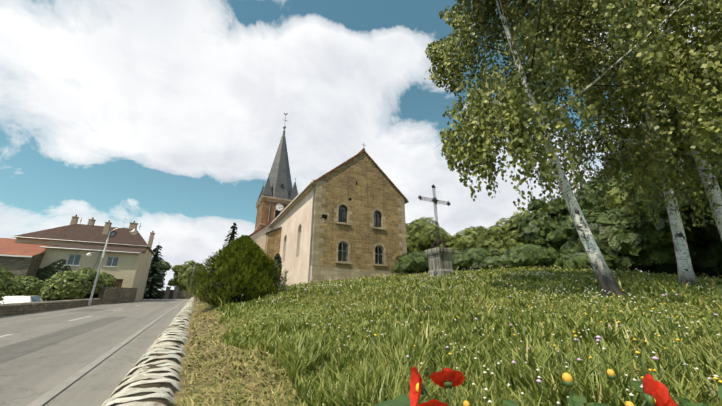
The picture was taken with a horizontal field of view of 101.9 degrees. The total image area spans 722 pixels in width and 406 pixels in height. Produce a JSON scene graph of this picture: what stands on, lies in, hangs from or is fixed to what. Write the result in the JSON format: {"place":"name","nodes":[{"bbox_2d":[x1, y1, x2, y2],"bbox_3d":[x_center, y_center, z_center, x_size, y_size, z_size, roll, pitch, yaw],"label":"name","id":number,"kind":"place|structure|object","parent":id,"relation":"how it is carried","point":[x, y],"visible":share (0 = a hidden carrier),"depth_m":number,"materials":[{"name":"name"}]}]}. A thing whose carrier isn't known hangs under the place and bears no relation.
{"place":"outdoors","nodes":[
{"label":"outdoors","id":0,"kind":"place"},
{"bbox_2d":[0,295,42,303],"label":"van","id":1,"kind":"object","parent":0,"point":[15,299],"visible":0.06,"depth_m":18.46,"materials":[{"name":"white paint"}]},
{"bbox_2d":[0,299,184,405],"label":"road asphalt","id":2,"kind":"structure","parent":0,"point":[27,379],"depth_m":7.33,"materials":[{"name":"grey asphalt"}]},
{"bbox_2d":[0,309,126,363],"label":"road patches","id":3,"kind":"object","parent":2,"relation":"on","point":[13,351],"visible":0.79,"depth_m":7.43,"materials":[{"name":"grey asphalt"}]},
{"bbox_2d":[0,302,150,336],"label":"road markings","id":4,"kind":"object","parent":2,"relation":"on","point":[69,320],"visible":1,"depth_m":12.54,"materials":[{"name":"paint"}]},
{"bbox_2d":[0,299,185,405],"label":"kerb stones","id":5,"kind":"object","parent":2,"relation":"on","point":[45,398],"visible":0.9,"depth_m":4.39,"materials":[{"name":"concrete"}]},
{"bbox_2d":[86,227,137,305],"bbox_3d":[-21.169,5.144,24.466,3.011,6.576,0.664,15,-24,-38],"label":"street lamp","id":6,"kind":"object","parent":2,"relation":"on","point":[132,232],"visible":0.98,"depth_m":24.18,"materials":[{"name":"metal"}]},
{"bbox_2d":[167,260,204,290],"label":"tree","id":7,"kind":"object","parent":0,"point":[179,278],"depth_m":59.15,"materials":[{"name":"green plant"}]},
{"bbox_2d":[254,195,292,231],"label":"church tower","id":8,"kind":"structure","parent":0,"point":[269,208],"depth_m":42.90,"materials":[{"name":"brown stone"}]},
{"bbox_2d":[256,113,297,203],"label":"church spire","id":9,"kind":"structure","parent":8,"relation":"on","point":[278,184],"depth_m":45.81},
{"bbox_2d":[0,0,719,289],"label":"sky","id":10,"kind":"structure","parent":0,"point":[167,117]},
{"bbox_2d":[173,271,721,405],"bbox_3d":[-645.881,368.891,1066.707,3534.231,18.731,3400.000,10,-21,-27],"label":"terrain","id":11,"kind":"structure","parent":0,"point":[186,345],"depth_m":3.06,"materials":[{"name":"green plant"}]},
{"bbox_2d":[0,238,55,277],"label":"house","id":12,"kind":"structure","parent":11,"relation":"on","point":[18,258],"depth_m":29.87,"materials":[{"name":"orange"}]},
{"bbox_2d":[0,267,117,303],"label":"hedges","id":13,"kind":"object","parent":11,"relation":"on","point":[65,298],"visible":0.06,"depth_m":25.00,"materials":[{"name":"green plant"}]},
{"bbox_2d":[0,287,137,316],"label":"roadside wall","id":14,"kind":"structure","parent":11,"relation":"on","point":[108,295],"depth_m":20.66,"materials":[{"name":"grey stone"}]},
{"bbox_2d":[11,215,154,300],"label":"house","id":15,"kind":"structure","parent":11,"relation":"on","point":[127,259],"depth_m":35.31,"materials":[{"name":"beige paint"}]},
{"bbox_2d":[36,259,71,298],"bbox_3d":[-31.901,8.310,31.956,5.606,4.275,0.319,10,-21,-27],"label":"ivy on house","id":16,"kind":"object","parent":15,"relation":"attached to","point":[47,272],"visible":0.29,"depth_m":31.54,"materials":[{"name":"green plant"}]},
{"bbox_2d":[43,299,189,405],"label":"pavement strip","id":17,"kind":"object","parent":11,"relation":"on","point":[98,384],"visible":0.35,"depth_m":4.25,"materials":[{"name":"concrete"}]},
{"bbox_2d":[101,296,194,405],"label":"wall coping stones","id":18,"kind":"object","parent":11,"relation":"on","point":[125,390],"depth_m":2.57,"materials":[{"name":"beige stone"}]},
{"bbox_2d":[123,304,190,405],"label":"stone wall","id":19,"kind":"structure","parent":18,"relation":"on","point":[151,366],"depth_m":2.21,"materials":[{"name":"grey stone"}]},
{"bbox_2d":[143,245,165,298],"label":"spruce","id":20,"kind":"object","parent":11,"relation":"on","point":[158,282],"depth_m":48.28,"materials":[{"name":"green plant"}]},
{"bbox_2d":[152,258,171,288],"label":"tree","id":21,"kind":"object","parent":11,"relation":"on","point":[166,266],"visible":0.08,"depth_m":56.67,"materials":[{"name":"green plant"}]},
{"bbox_2d":[149,286,193,298],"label":"garden wall","id":22,"kind":"structure","parent":11,"relation":"on","point":[172,294],"depth_m":50.56,"materials":[{"name":"stone"}]},
{"bbox_2d":[217,222,238,260],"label":"conifer","id":23,"kind":"object","parent":11,"relation":"on","point":[228,234],"depth_m":51.98,"materials":[{"name":"green plant"}]},
{"bbox_2d":[176,235,293,304],"bbox_3d":[-4.132,2.371,10.482,4.045,2.481,3.732,10,-21,-27],"label":"thuja","id":24,"kind":"object","parent":11,"relation":"on","point":[245,248],"depth_m":9.38,"materials":[{"name":"green plant"}]},
{"bbox_2d":[173,297,307,405],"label":"dry grass","id":25,"kind":"structure","parent":11,"relation":"on","point":[190,400],"depth_m":2.32,"materials":[{"name":"beige plant"}]},
{"bbox_2d":[274,253,281,276],"bbox_3d":[-7.092,5.272,24.764,0.866,2.037,0.875,10,-21,-27],"label":"shrub","id":26,"kind":"object","parent":11,"relation":"on","point":[278,259],"visible":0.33,"depth_m":24.68,"materials":[{"name":"green plant"}]},
{"bbox_2d":[249,144,408,285],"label":"church","id":27,"kind":"structure","parent":11,"relation":"on","point":[343,220],"depth_m":22.53,"materials":[{"name":"stone"}]},
{"bbox_2d":[406,238,421,251],"bbox_3d":[3.265,6.703,39.188,8.145,7.432,9.805,10,-21,-27],"label":"tree crown","id":28,"kind":"object","parent":11,"relation":"on","point":[410,246],"depth_m":37.00},
{"bbox_2d":[406,217,451,250],"bbox_3d":[8.337,6.135,40.680,9.999,9.727,10.331,10,-21,-27],"label":"tree","id":29,"kind":"object","parent":11,"relation":"on","point":[422,230],"depth_m":38.21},
{"bbox_2d":[418,185,454,276],"bbox_3d":[3.460,1.234,13.273,1.960,4.460,0.902,10,-21,-27],"label":"stone cross","id":30,"kind":"object","parent":11,"relation":"on","point":[439,260],"visible":1,"depth_m":12.64,"materials":[{"name":"stone"}]},
{"bbox_2d":[169,265,721,405],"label":"grass","id":31,"kind":"structure","parent":11,"relation":"on","point":[321,370],"depth_m":2.62,"materials":[{"name":"green plant"}]},
{"bbox_2d":[418,229,494,251],"bbox_3d":[12.207,7.126,37.957,9.679,6.592,9.534,10,-21,-27],"label":"tree","id":32,"kind":"object","parent":11,"relation":"on","point":[459,241],"depth_m":35.19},
{"bbox_2d":[454,226,487,236],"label":"tree","id":33,"kind":"object","parent":11,"relation":"on","point":[479,229],"depth_m":50.06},
{"bbox_2d":[242,265,717,385],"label":"flowers","id":34,"kind":"object","parent":11,"relation":"on","point":[578,359],"visible":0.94,"depth_m":2.11,"materials":[{"name":"purple plant"}]},
{"bbox_2d":[242,280,721,405],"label":"wildflower stems","id":35,"kind":"object","parent":11,"relation":"on","point":[670,319],"visible":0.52,"depth_m":2.59,"materials":[{"name":"green plant"}]},
{"bbox_2d":[257,268,721,403],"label":"clover heads","id":36,"kind":"object","parent":11,"relation":"on","point":[539,377],"visible":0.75,"depth_m":3.86,"materials":[{"name":"plant"}]},
{"bbox_2d":[272,266,721,382],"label":"buttercups","id":37,"kind":"object","parent":11,"relation":"on","point":[677,339],"visible":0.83,"depth_m":2.30,"materials":[{"name":"yellow plant"}]},
{"bbox_2d":[464,224,529,253],"bbox_3d":[17.758,6.716,37.366,8.496,7.682,8.956,10,-21,-27],"label":"tree","id":38,"kind":"object","parent":11,"relation":"on","point":[503,238],"depth_m":36.01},
{"bbox_2d":[496,210,531,237],"bbox_3d":[21.630,6.253,38.987,9.293,10.216,8.533,10,-21,-27],"label":"tree crown","id":39,"kind":"object","parent":11,"relation":"on","point":[510,224],"depth_m":37.98},
{"bbox_2d":[515,197,571,252],"bbox_3d":[22.624,4.182,33.452,8.714,10.521,8.865,10,-21,-27],"label":"tree crown","id":40,"kind":"object","parent":11,"relation":"on","point":[550,236],"depth_m":32.09},
{"bbox_2d":[372,366,721,405],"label":"flowers","id":41,"kind":"object","parent":11,"relation":"on","point":[656,393],"depth_m":0.68,"materials":[{"name":"red plant"}]},
{"bbox_2d":[391,208,721,273],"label":"understory shrubs","id":42,"kind":"object","parent":11,"relation":"on","point":[709,255],"visible":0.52,"depth_m":19.22,"materials":[{"name":"green plant"}]},
{"bbox_2d":[407,224,721,278],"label":"bushes","id":43,"kind":"object","parent":11,"relation":"on","point":[667,268],"visible":0.04,"depth_m":18.28,"materials":[{"name":"green plant"}]},
{"bbox_2d":[435,0,702,296],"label":"birch trunk","id":44,"kind":"object","parent":11,"relation":"on","point":[605,277],"visible":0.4,"depth_m":6.77,"materials":[{"name":"white plant"}]},
{"bbox_2d":[424,0,721,230],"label":"birch leaves","id":45,"kind":"object","parent":44,"relation":"attached to","point":[676,54],"visible":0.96,"depth_m":7.91,"materials":[{"name":"green plant"}]},
{"bbox_2d":[562,180,603,219],"bbox_3d":[25.274,2.705,28.816,9.383,10.808,9.595,10,-21,-27],"label":"tree foliage","id":46,"kind":"object","parent":11,"relation":"on","point":[565,212],"depth_m":30.50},
{"bbox_2d":[560,203,645,253],"bbox_3d":[20.010,3.070,22.799,7.642,5.752,7.793,10,-21,-27],"label":"bush","id":47,"kind":"object","parent":11,"relation":"on","point":[570,232],"visible":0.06,"depth_m":23.03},
{"bbox_2d":[575,165,633,210],"bbox_3d":[25.905,0.893,26.050,9.686,12.920,9.697,10,-21,-27],"label":"tree crown","id":48,"kind":"object","parent":11,"relation":"on","point":[587,202],"depth_m":27.29},
{"bbox_2d":[605,157,630,181],"bbox_3d":[26.588,0.222,22.356,11.097,12.618,10.799,10,-21,-27],"label":"tree foliage","id":49,"kind":"object","parent":11,"relation":"on","point":[622,172],"depth_m":25.36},
{"bbox_2d":[540,0,716,285],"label":"birch trunk","id":50,"kind":"object","parent":11,"relation":"on","point":[686,274],"visible":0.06,"depth_m":8.59,"materials":[{"name":"white plant"}]},
{"bbox_2d":[561,2,721,239],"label":"birch trunk","id":51,"kind":"object","parent":11,"relation":"on","point":[717,199],"visible":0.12,"depth_m":8.51,"materials":[{"name":"white plant"}]},
{"bbox_2d":[603,180,710,276],"bbox_3d":[21.093,1.475,19.139,7.887,7.601,7.411,10,-21,-27],"label":"bush","id":52,"kind":"object","parent":11,"relation":"on","point":[692,235],"depth_m":17.88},
{"bbox_2d":[606,99,721,240],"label":"tree","id":53,"kind":"object","parent":11,"relation":"on","point":[662,225],"depth_m":15.16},
{"bbox_2d":[677,142,719,187],"bbox_3d":[21.291,-1.509,12.469,9.349,10.996,10.208,10,-21,-27],"label":"tree foliage","id":54,"kind":"object","parent":11,"relation":"on","point":[696,166],"visible":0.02,"depth_m":14.91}
]}

